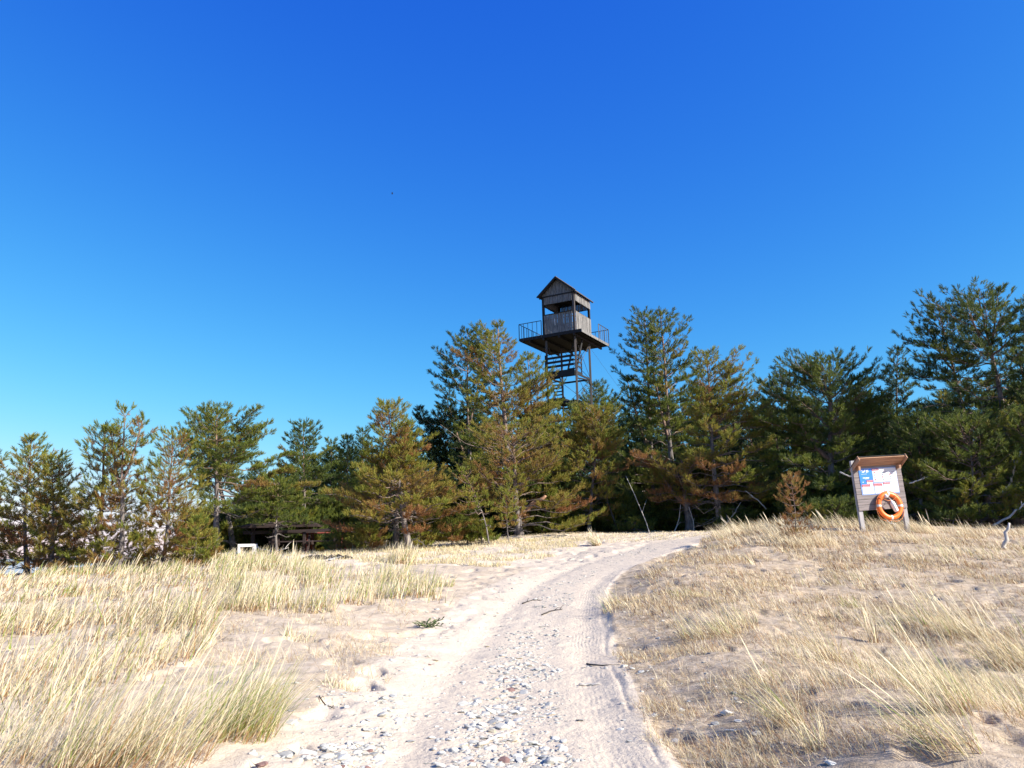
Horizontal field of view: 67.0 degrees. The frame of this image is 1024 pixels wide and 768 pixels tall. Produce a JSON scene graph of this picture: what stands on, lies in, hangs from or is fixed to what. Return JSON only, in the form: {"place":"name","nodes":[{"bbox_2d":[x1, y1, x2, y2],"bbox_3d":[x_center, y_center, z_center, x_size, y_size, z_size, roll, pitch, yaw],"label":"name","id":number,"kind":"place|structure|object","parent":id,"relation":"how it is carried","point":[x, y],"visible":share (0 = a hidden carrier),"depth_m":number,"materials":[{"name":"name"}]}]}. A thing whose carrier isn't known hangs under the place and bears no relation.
{"place":"outdoors","nodes":[
{"label":"outdoors","id":0,"kind":"place"},
{"bbox_2d":[0,525,1023,767],"bbox_3d":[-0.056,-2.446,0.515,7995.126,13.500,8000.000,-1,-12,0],"label":"ground","id":1,"kind":"structure","parent":0,"point":[593,707],"depth_m":7.30,"materials":[{"name":"sand"}]},
{"bbox_2d":[0,449,37,570],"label":"pine tree","id":2,"kind":"object","parent":1,"relation":"on","point":[5,458],"visible":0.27,"depth_m":25.05,"materials":[{"name":"green plant"}]},
{"bbox_2d":[0,431,94,572],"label":"pine tree","id":3,"kind":"object","parent":1,"relation":"on","point":[7,529],"visible":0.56,"depth_m":21.62,"materials":[{"name":"green plant"}]},
{"bbox_2d":[19,447,96,569],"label":"pine tree","id":4,"kind":"object","parent":1,"relation":"on","point":[54,500],"visible":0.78,"depth_m":20.62,"materials":[{"name":"green plant"}]},
{"bbox_2d":[54,418,154,570],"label":"pine tree","id":5,"kind":"object","parent":1,"relation":"on","point":[98,531],"visible":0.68,"depth_m":20.17,"materials":[{"name":"green plant"}]},
{"bbox_2d":[0,630,246,767],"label":"grass tussock","id":6,"kind":"object","parent":1,"relation":"on","point":[37,747],"depth_m":4.03,"materials":[{"name":"plant"}]},
{"bbox_2d":[84,399,167,571],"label":"pine tree","id":7,"kind":"object","parent":1,"relation":"on","point":[122,486],"visible":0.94,"depth_m":19.90,"materials":[{"name":"green plant"}]},
{"bbox_2d":[49,620,279,767],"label":"grass tussock","id":8,"kind":"object","parent":1,"relation":"on","point":[177,747],"depth_m":4.06,"materials":[{"name":"plant"}]},
{"bbox_2d":[128,424,220,570],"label":"pine tree","id":9,"kind":"object","parent":1,"relation":"on","point":[182,507],"visible":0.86,"depth_m":20.18,"materials":[{"name":"green plant"}]},
{"bbox_2d":[173,512,222,566],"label":"pine tree","id":10,"kind":"object","parent":1,"relation":"on","point":[198,520],"visible":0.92,"depth_m":19.11,"materials":[{"name":"green plant"}]},
{"bbox_2d":[190,531,222,564],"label":"pine bush","id":11,"kind":"object","parent":1,"relation":"on","point":[217,550],"visible":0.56,"depth_m":19.51,"materials":[{"name":"green plant"}]},
{"bbox_2d":[170,510,250,552],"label":"young pine","id":12,"kind":"object","parent":1,"relation":"on","point":[223,525],"visible":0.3,"depth_m":29.05,"materials":[{"name":"green plant"}]},
{"bbox_2d":[173,405,255,551],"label":"pine tree","id":13,"kind":"object","parent":1,"relation":"on","point":[227,518],"visible":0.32,"depth_m":29.21,"materials":[{"name":"green plant"}]},
{"bbox_2d":[219,520,267,552],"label":"young pine","id":14,"kind":"object","parent":1,"relation":"on","point":[240,538],"visible":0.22,"depth_m":29.71,"materials":[{"name":"green plant"}]},
{"bbox_2d":[178,400,320,552],"bbox_3d":[-9.414,3.455,28.168,4.309,5.701,4.678,-10,-14,34],"label":"pine tree","id":15,"kind":"object","parent":1,"relation":"on","point":[238,444],"visible":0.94,"depth_m":27.61,"materials":[{"name":"green plant"}]},
{"bbox_2d":[194,625,338,744],"bbox_3d":[-1.478,1.806,4.765,0.882,0.694,0.880,3,-13,-18],"label":"grass tussock","id":16,"kind":"object","parent":1,"relation":"on","point":[252,716],"depth_m":4.63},
{"bbox_2d":[242,569,298,602],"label":"grass tussock","id":17,"kind":"object","parent":1,"relation":"on","point":[270,587],"depth_m":11.55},
{"bbox_2d":[234,482,314,552],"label":"young pine","id":18,"kind":"object","parent":1,"relation":"on","point":[259,536],"visible":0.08,"depth_m":30.17,"materials":[{"name":"green plant"}]},
{"bbox_2d":[243,472,312,550],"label":"pine tree","id":19,"kind":"object","parent":1,"relation":"on","point":[280,495],"visible":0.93,"depth_m":27.15,"materials":[{"name":"green plant"}]},
{"bbox_2d":[240,519,325,553],"bbox_3d":[-8.578,5.923,29.734,3.000,1.460,2.500,0,-12,-4],"label":"picnic shelter","id":20,"kind":"object","parent":1,"relation":"on","point":[270,526],"visible":0.22,"depth_m":28.84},
{"bbox_2d":[269,532,316,553],"bbox_3d":[-7.808,5.775,27.947,1.500,0.828,1.700,-1,-12,-3],"label":"picnic table","id":21,"kind":"object","parent":1,"relation":"on","point":[284,542],"visible":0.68,"depth_m":27.67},
{"bbox_2d":[259,504,333,552],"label":"young pine","id":22,"kind":"object","parent":1,"relation":"on","point":[309,512],"visible":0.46,"depth_m":29.04,"materials":[{"name":"green plant"}]},
{"bbox_2d":[276,621,321,642],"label":"grass tussock","id":23,"kind":"object","parent":1,"relation":"on","point":[307,639],"depth_m":8.27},
{"bbox_2d":[273,417,341,543],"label":"pine tree","id":24,"kind":"object","parent":1,"relation":"on","point":[301,460],"visible":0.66,"depth_m":30.76,"materials":[{"name":"green plant"}]},
{"bbox_2d":[271,528,365,552],"bbox_3d":[-6.848,5.588,27.511,3.387,0.910,0.150,-1,-12,0],"label":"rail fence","id":25,"kind":"object","parent":1,"relation":"on","point":[304,531],"visible":0.39,"depth_m":27.52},
{"bbox_2d":[306,495,355,551],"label":"young pine","id":26,"kind":"object","parent":1,"relation":"on","point":[337,518],"visible":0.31,"depth_m":30.66,"materials":[{"name":"green plant"}]},
{"bbox_2d":[315,436,346,494],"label":"pine tree","id":27,"kind":"object","parent":1,"relation":"on","point":[331,452],"visible":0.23,"depth_m":34.90,"materials":[{"name":"green plant"}]},
{"bbox_2d":[320,526,357,550],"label":"pine bush","id":28,"kind":"object","parent":1,"relation":"on","point":[339,535],"visible":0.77,"depth_m":24.37,"materials":[{"name":"green plant"}]},
{"bbox_2d":[319,669,364,691],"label":"grass tussock","id":29,"kind":"object","parent":1,"relation":"on","point":[341,684],"depth_m":6.11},
{"bbox_2d":[332,433,371,512],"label":"pine tree","id":30,"kind":"object","parent":1,"relation":"on","point":[349,457],"visible":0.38,"depth_m":33.95,"materials":[{"name":"green plant"}]},
{"bbox_2d":[345,425,387,511],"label":"pine tree","id":31,"kind":"object","parent":1,"relation":"on","point":[367,430],"visible":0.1,"depth_m":36.18,"materials":[{"name":"green plant"}]},
{"bbox_2d":[343,521,392,549],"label":"pine bush","id":32,"kind":"object","parent":1,"relation":"on","point":[366,533],"visible":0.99,"depth_m":23.42,"materials":[{"name":"green plant"}]},
{"bbox_2d":[360,498,419,546],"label":"young pine","id":33,"kind":"object","parent":1,"relation":"on","point":[390,527],"visible":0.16,"depth_m":28.77,"materials":[{"name":"green plant"}]},
{"bbox_2d":[318,395,476,549],"bbox_3d":[-3.468,2.779,23.930,4.830,4.886,3.983,-1,-12,0],"label":"pine tree","id":34,"kind":"object","parent":1,"relation":"on","point":[402,453],"visible":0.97,"depth_m":23.61,"materials":[{"name":"green plant"}]},
{"bbox_2d":[321,458,476,548],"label":"pine tree","id":35,"kind":"object","parent":1,"relation":"on","point":[396,532],"visible":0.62,"depth_m":23.89,"materials":[{"name":"green plant"}]},
{"bbox_2d":[385,537,419,563],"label":"grass tussock","id":36,"kind":"object","parent":1,"relation":"on","point":[401,556],"depth_m":18.57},
{"bbox_2d":[400,523,438,547],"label":"pine bush","id":37,"kind":"object","parent":1,"relation":"on","point":[433,537],"visible":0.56,"depth_m":23.93,"materials":[{"name":"green plant"}]},
{"bbox_2d":[380,467,469,542],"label":"young pine","id":38,"kind":"object","parent":1,"relation":"on","point":[448,479],"visible":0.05,"depth_m":29.67,"materials":[{"name":"green plant"}]},
{"bbox_2d":[412,404,481,492],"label":"pine tree","id":39,"kind":"object","parent":1,"relation":"on","point":[438,442],"visible":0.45,"depth_m":36.90,"materials":[{"name":"green plant"}]},
{"bbox_2d":[420,482,481,537],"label":"young pine","id":40,"kind":"object","parent":1,"relation":"on","point":[458,500],"visible":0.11,"depth_m":30.02,"materials":[{"name":"green plant"}]},
{"bbox_2d":[433,514,476,545],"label":"pine bush","id":41,"kind":"object","parent":1,"relation":"on","point":[457,532],"visible":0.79,"depth_m":24.46,"materials":[{"name":"green plant"}]},
{"bbox_2d":[436,463,497,544],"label":"pine tree","id":42,"kind":"object","parent":1,"relation":"on","point":[475,478],"visible":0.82,"depth_m":24.21,"materials":[{"name":"green plant"}]},
{"bbox_2d":[427,325,511,485],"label":"pine tree","id":43,"kind":"object","parent":1,"relation":"on","point":[449,409],"visible":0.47,"depth_m":36.46,"materials":[{"name":"green plant"}]},
{"bbox_2d":[463,517,500,543],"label":"pine bush","id":44,"kind":"object","parent":1,"relation":"on","point":[476,527],"visible":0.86,"depth_m":24.42,"materials":[{"name":"green plant"}]},
{"bbox_2d":[493,484,519,542],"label":"pine tree","id":45,"kind":"object","parent":1,"relation":"on","point":[508,508],"visible":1,"depth_m":24.67,"materials":[{"name":"green plant"}]},
{"bbox_2d":[0,514,1023,767],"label":"dune grass","id":46,"kind":"structure","parent":1,"relation":"on","point":[196,608],"depth_m":9.59,"materials":[{"name":"plant"}]},
{"bbox_2d":[450,318,578,536],"bbox_3d":[0.112,1.680,31.343,5.243,9.028,4.804,-1,-12,0],"label":"pine tree","id":47,"kind":"object","parent":1,"relation":"on","point":[524,398],"visible":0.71,"depth_m":31.19,"materials":[{"name":"green plant"}]},
{"bbox_2d":[481,491,548,534],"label":"young pine","id":48,"kind":"object","parent":1,"relation":"on","point":[501,530],"visible":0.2,"depth_m":29.69,"materials":[{"name":"green plant"}]},
{"bbox_2d":[440,411,605,535],"bbox_3d":[0.506,3.270,27.653,5.048,4.381,4.158,-11,-15,38],"label":"pine tree","id":49,"kind":"object","parent":1,"relation":"on","point":[517,483],"visible":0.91,"depth_m":27.57,"materials":[{"name":"green plant"}]},
{"bbox_2d":[251,542,800,767],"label":"pebbles","id":50,"kind":"object","parent":1,"relation":"on","point":[457,730],"visible":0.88,"depth_m":5.54,"materials":[{"name":"stone"}]},
{"bbox_2d":[510,350,576,533],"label":"pine tree","id":51,"kind":"object","parent":1,"relation":"on","point":[543,394],"visible":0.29,"depth_m":33.30,"materials":[{"name":"green plant"}]},
{"bbox_2d":[512,471,586,533],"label":"young pine","id":52,"kind":"object","parent":1,"relation":"on","point":[557,520],"visible":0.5,"depth_m":29.08,"materials":[{"name":"green plant"}]},
{"bbox_2d":[511,276,625,477],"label":"watchtower","id":53,"kind":"structure","parent":1,"relation":"on","point":[556,295],"depth_m":49.61,"materials":[{"name":"grey wood"}]},
{"bbox_2d":[557,399,606,488],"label":"pine tree","id":54,"kind":"object","parent":1,"relation":"on","point":[587,466],"visible":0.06,"depth_m":45.35,"materials":[{"name":"green plant"}]},
{"bbox_2d":[542,400,632,531],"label":"pine tree","id":55,"kind":"object","parent":1,"relation":"on","point":[605,439],"visible":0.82,"depth_m":29.76,"materials":[{"name":"green plant"}]},
{"bbox_2d":[570,497,619,531],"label":"young pine","id":56,"kind":"object","parent":1,"relation":"on","point":[599,527],"visible":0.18,"depth_m":30.22,"materials":[{"name":"green plant"}]},
{"bbox_2d":[572,378,622,474],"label":"pine tree","id":57,"kind":"object","parent":1,"relation":"on","point":[599,389],"visible":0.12,"depth_m":52.74,"materials":[{"name":"green plant"}]},
{"bbox_2d":[596,395,631,464],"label":"pine tree","id":58,"kind":"object","parent":1,"relation":"on","point":[613,398],"visible":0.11,"depth_m":48.57,"materials":[{"name":"green plant"}]},
{"bbox_2d":[591,489,656,531],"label":"young pine","id":59,"kind":"object","parent":1,"relation":"on","point":[629,501],"visible":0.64,"depth_m":29.50,"materials":[{"name":"green plant"}]},
{"bbox_2d":[611,514,655,531],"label":"pine bush","id":60,"kind":"object","parent":1,"relation":"on","point":[629,527],"visible":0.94,"depth_m":28.36,"materials":[{"name":"green plant"}]},
{"bbox_2d":[587,304,691,531],"bbox_3d":[5.880,1.443,33.784,5.571,10.132,4.628,-1,-12,0],"label":"pine tree","id":61,"kind":"object","parent":1,"relation":"on","point":[635,401],"visible":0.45,"depth_m":33.93,"materials":[{"name":"green plant"}]},
{"bbox_2d":[611,461,677,530],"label":"young pine","id":62,"kind":"object","parent":1,"relation":"on","point":[633,470],"visible":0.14,"depth_m":33.67,"materials":[{"name":"green plant"}]},
{"bbox_2d":[632,491,674,530],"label":"young pine","id":63,"kind":"object","parent":1,"relation":"on","point":[656,516],"visible":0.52,"depth_m":29.90,"materials":[{"name":"green plant"}]},
{"bbox_2d":[632,398,694,460],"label":"pine tree","id":64,"kind":"object","parent":1,"relation":"on","point":[662,434],"visible":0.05,"depth_m":40.84,"materials":[{"name":"green plant"}]},
{"bbox_2d":[627,306,715,531],"bbox_3d":[6.728,1.390,32.754,3.974,9.797,4.276,-1,-12,0],"label":"pine tree","id":65,"kind":"object","parent":1,"relation":"on","point":[664,405],"visible":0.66,"depth_m":32.83,"materials":[{"name":"green plant"}]},
{"bbox_2d":[644,486,701,530],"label":"young pine","id":66,"kind":"object","parent":1,"relation":"on","point":[666,524],"visible":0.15,"depth_m":30.04,"materials":[{"name":"green plant"}]},
{"bbox_2d":[653,456,738,530],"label":"young pine","id":67,"kind":"object","parent":1,"relation":"on","point":[676,513],"visible":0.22,"depth_m":29.23,"materials":[{"name":"green plant"}]},
{"bbox_2d":[625,446,769,530],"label":"pine tree","id":68,"kind":"object","parent":1,"relation":"on","point":[658,468],"visible":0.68,"depth_m":28.33,"materials":[{"name":"green plant"}]},
{"bbox_2d":[658,603,750,642],"bbox_3d":[2.059,2.555,8.430,1.232,0.474,0.915,-1,-12,0],"label":"grass tussock","id":69,"kind":"object","parent":1,"relation":"on","point":[683,636],"depth_m":8.31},
{"bbox_2d":[686,457,765,528],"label":"young pine","id":70,"kind":"object","parent":1,"relation":"on","point":[748,503],"visible":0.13,"depth_m":28.98,"materials":[{"name":"green plant"}]},
{"bbox_2d":[704,504,761,527],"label":"pine bush","id":71,"kind":"object","parent":1,"relation":"on","point":[726,513],"visible":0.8,"depth_m":27.31,"materials":[{"name":"green plant"}]},
{"bbox_2d":[707,599,758,631],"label":"grass tussock","id":72,"kind":"object","parent":1,"relation":"on","point":[750,617],"depth_m":8.75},
{"bbox_2d":[671,344,799,530],"bbox_3d":[8.220,1.851,27.977,4.846,6.884,4.298,-1,-12,0],"label":"pine tree","id":73,"kind":"object","parent":1,"relation":"on","point":[711,423],"visible":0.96,"depth_m":27.96,"materials":[{"name":"green plant"}]},
{"bbox_2d":[729,471,780,527],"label":"young pine","id":74,"kind":"object","parent":1,"relation":"on","point":[769,499],"visible":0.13,"depth_m":29.58,"materials":[{"name":"green plant"}]},
{"bbox_2d":[725,415,788,481],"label":"pine tree","id":75,"kind":"object","parent":1,"relation":"on","point":[744,444],"visible":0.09,"depth_m":35.15,"materials":[{"name":"green plant"}]},
{"bbox_2d":[712,634,804,728],"bbox_3d":[1.425,1.787,4.742,0.523,0.589,0.484,4,-13,-22],"label":"grass tussock","id":76,"kind":"object","parent":1,"relation":"on","point":[777,713],"depth_m":4.64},
{"bbox_2d":[743,368,819,481],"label":"pine tree","id":77,"kind":"object","parent":1,"relation":"on","point":[772,383],"visible":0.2,"depth_m":33.25,"materials":[{"name":"green plant"}]},
{"bbox_2d":[757,693,834,753],"bbox_3d":[1.559,1.843,4.321,0.599,0.385,0.362,-1,-12,0],"label":"grass tussock","id":78,"kind":"object","parent":1,"relation":"on","point":[810,739],"depth_m":4.21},
{"bbox_2d":[774,471,821,539],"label":"small tree","id":79,"kind":"object","parent":1,"relation":"on","point":[797,515],"visible":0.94,"depth_m":17.93,"materials":[{"name":"brown plant"}]},
{"bbox_2d":[785,396,827,478],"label":"pine tree","id":80,"kind":"object","parent":1,"relation":"on","point":[813,419],"visible":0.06,"depth_m":36.81,"materials":[{"name":"green plant"}]},
{"bbox_2d":[776,472,845,525],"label":"young pine","id":81,"kind":"object","parent":1,"relation":"on","point":[809,494],"visible":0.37,"depth_m":25.68,"materials":[{"name":"green plant"}]},
{"bbox_2d":[777,598,871,661],"bbox_3d":[2.614,2.156,6.856,1.024,0.592,0.726,-4,-12,10],"label":"grass tussock","id":82,"kind":"object","parent":1,"relation":"on","point":[822,642],"depth_m":6.76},
{"bbox_2d":[796,494,867,522],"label":"pine bush","id":83,"kind":"object","parent":1,"relation":"on","point":[841,507],"visible":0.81,"depth_m":23.40,"materials":[{"name":"green plant"}]},
{"bbox_2d":[744,345,924,526],"bbox_3d":[11.210,1.900,27.059,6.011,6.380,5.140,-1,-12,0],"label":"pine tree","id":84,"kind":"object","parent":1,"relation":"on","point":[841,406],"visible":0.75,"depth_m":26.88,"materials":[{"name":"green plant"}]},
{"bbox_2d":[810,484,877,526],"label":"young pine","id":85,"kind":"object","parent":1,"relation":"on","point":[838,489],"visible":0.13,"depth_m":25.43,"materials":[{"name":"green plant"}]},
{"bbox_2d":[812,444,884,525],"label":"young pine","id":86,"kind":"object","parent":1,"relation":"on","point":[849,482],"visible":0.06,"depth_m":29.29,"materials":[{"name":"green plant"}]},
{"bbox_2d":[857,600,878,642],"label":"grass tussock","id":87,"kind":"object","parent":1,"relation":"on","point":[875,634],"depth_m":8.11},
{"bbox_2d":[846,385,912,455],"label":"pine tree","id":88,"kind":"object","parent":1,"relation":"on","point":[872,434],"visible":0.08,"depth_m":29.94,"materials":[{"name":"green plant"}]},
{"bbox_2d":[849,454,910,531],"bbox_3d":[9.157,2.851,19.030,1.330,2.180,0.499,-2,-12,-9],"label":"notice board","id":89,"kind":"object","parent":1,"relation":"on","point":[873,477],"visible":0.98,"depth_m":19.16,"materials":[{"name":"grey wood"}]},
{"bbox_2d":[876,491,903,529],"bbox_3d":[9.289,3.102,18.970,0.741,0.967,0.152,2,-17,-8],"label":"lifebuoy","id":90,"kind":"object","parent":89,"relation":"hanging from","point":[893,495],"visible":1,"depth_m":18.97,"materials":[{"name":"orange plastic"}]},
{"bbox_2d":[873,343,923,436],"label":"pine tree","id":91,"kind":"object","parent":1,"relation":"on","point":[899,350],"visible":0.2,"depth_m":29.53,"materials":[{"name":"green plant"}]},
{"bbox_2d":[829,632,983,763],"bbox_3d":[1.944,1.556,3.895,0.690,0.625,0.658,-1,-12,0],"label":"grass tussock","id":92,"kind":"object","parent":1,"relation":"on","point":[958,736],"depth_m":3.81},
{"bbox_2d":[877,583,948,627],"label":"grass tussock","id":93,"kind":"object","parent":1,"relation":"on","point":[923,614],"depth_m":8.95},
{"bbox_2d":[857,592,983,722],"bbox_3d":[2.353,1.645,4.744,0.738,0.724,0.742,-1,-12,0],"label":"grass tussock","id":94,"kind":"object","parent":1,"relation":"on","point":[942,696],"depth_m":4.54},
{"bbox_2d":[870,436,975,525],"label":"young pine","id":95,"kind":"object","parent":1,"relation":"on","point":[892,449],"visible":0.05,"depth_m":25.88,"materials":[{"name":"green plant"}]},
{"bbox_2d":[879,404,972,525],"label":"pine tree","id":96,"kind":"object","parent":1,"relation":"on","point":[905,446],"visible":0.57,"depth_m":24.21,"materials":[{"name":"green plant"}]},
{"bbox_2d":[881,292,1022,525],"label":"pine tree","id":97,"kind":"object","parent":1,"relation":"on","point":[935,340],"visible":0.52,"depth_m":26.41,"materials":[{"name":"green plant"}]},
{"bbox_2d":[912,460,991,525],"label":"young pine","id":98,"kind":"object","parent":1,"relation":"on","point":[956,523],"visible":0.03,"depth_m":26.03,"materials":[{"name":"green plant"}]},
{"bbox_2d":[916,587,989,640],"bbox_3d":[4.626,2.424,8.260,0.712,0.571,0.679,-1,-12,0],"label":"grass tussock","id":99,"kind":"object","parent":1,"relation":"on","point":[948,624],"depth_m":8.15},
{"bbox_2d":[917,386,990,449],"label":"pine tree","id":100,"kind":"object","parent":1,"relation":"on","point":[941,392],"visible":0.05,"depth_m":34.86,"materials":[{"name":"green plant"}]},
{"bbox_2d":[919,492,990,524],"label":"pine bush","id":101,"kind":"object","parent":1,"relation":"on","point":[939,514],"visible":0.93,"depth_m":22.48,"materials":[{"name":"green plant"}]},
{"bbox_2d":[891,403,1023,527],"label":"pine tree","id":102,"kind":"object","parent":1,"relation":"on","point":[971,421],"visible":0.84,"depth_m":22.95,"materials":[{"name":"green plant"}]},
{"bbox_2d":[911,276,1023,525],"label":"pine tree","id":103,"kind":"object","parent":1,"relation":"on","point":[979,310],"visible":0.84,"depth_m":25.26,"materials":[{"name":"green plant"}]},
{"bbox_2d":[932,591,1023,672],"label":"grass tussock","id":104,"kind":"object","parent":1,"relation":"on","point":[1000,655],"depth_m":6.88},
{"bbox_2d":[960,377,1023,447],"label":"pine tree","id":105,"kind":"object","parent":1,"relation":"on","point":[1005,382],"visible":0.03,"depth_m":34.84,"materials":[{"name":"green plant"}]},
{"bbox_2d":[978,404,1023,522],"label":"pine tree","id":106,"kind":"object","parent":1,"relation":"on","point":[1015,424],"visible":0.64,"depth_m":22.87,"materials":[{"name":"green plant"}]},
{"bbox_2d":[1001,294,1023,496],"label":"pine tree","id":107,"kind":"object","parent":1,"relation":"on","point":[1020,369],"visible":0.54,"depth_m":24.70,"materials":[{"name":"green plant"}]},
{"bbox_2d":[0,0,1023,558],"label":"sky","id":108,"kind":"structure","parent":0,"point":[198,205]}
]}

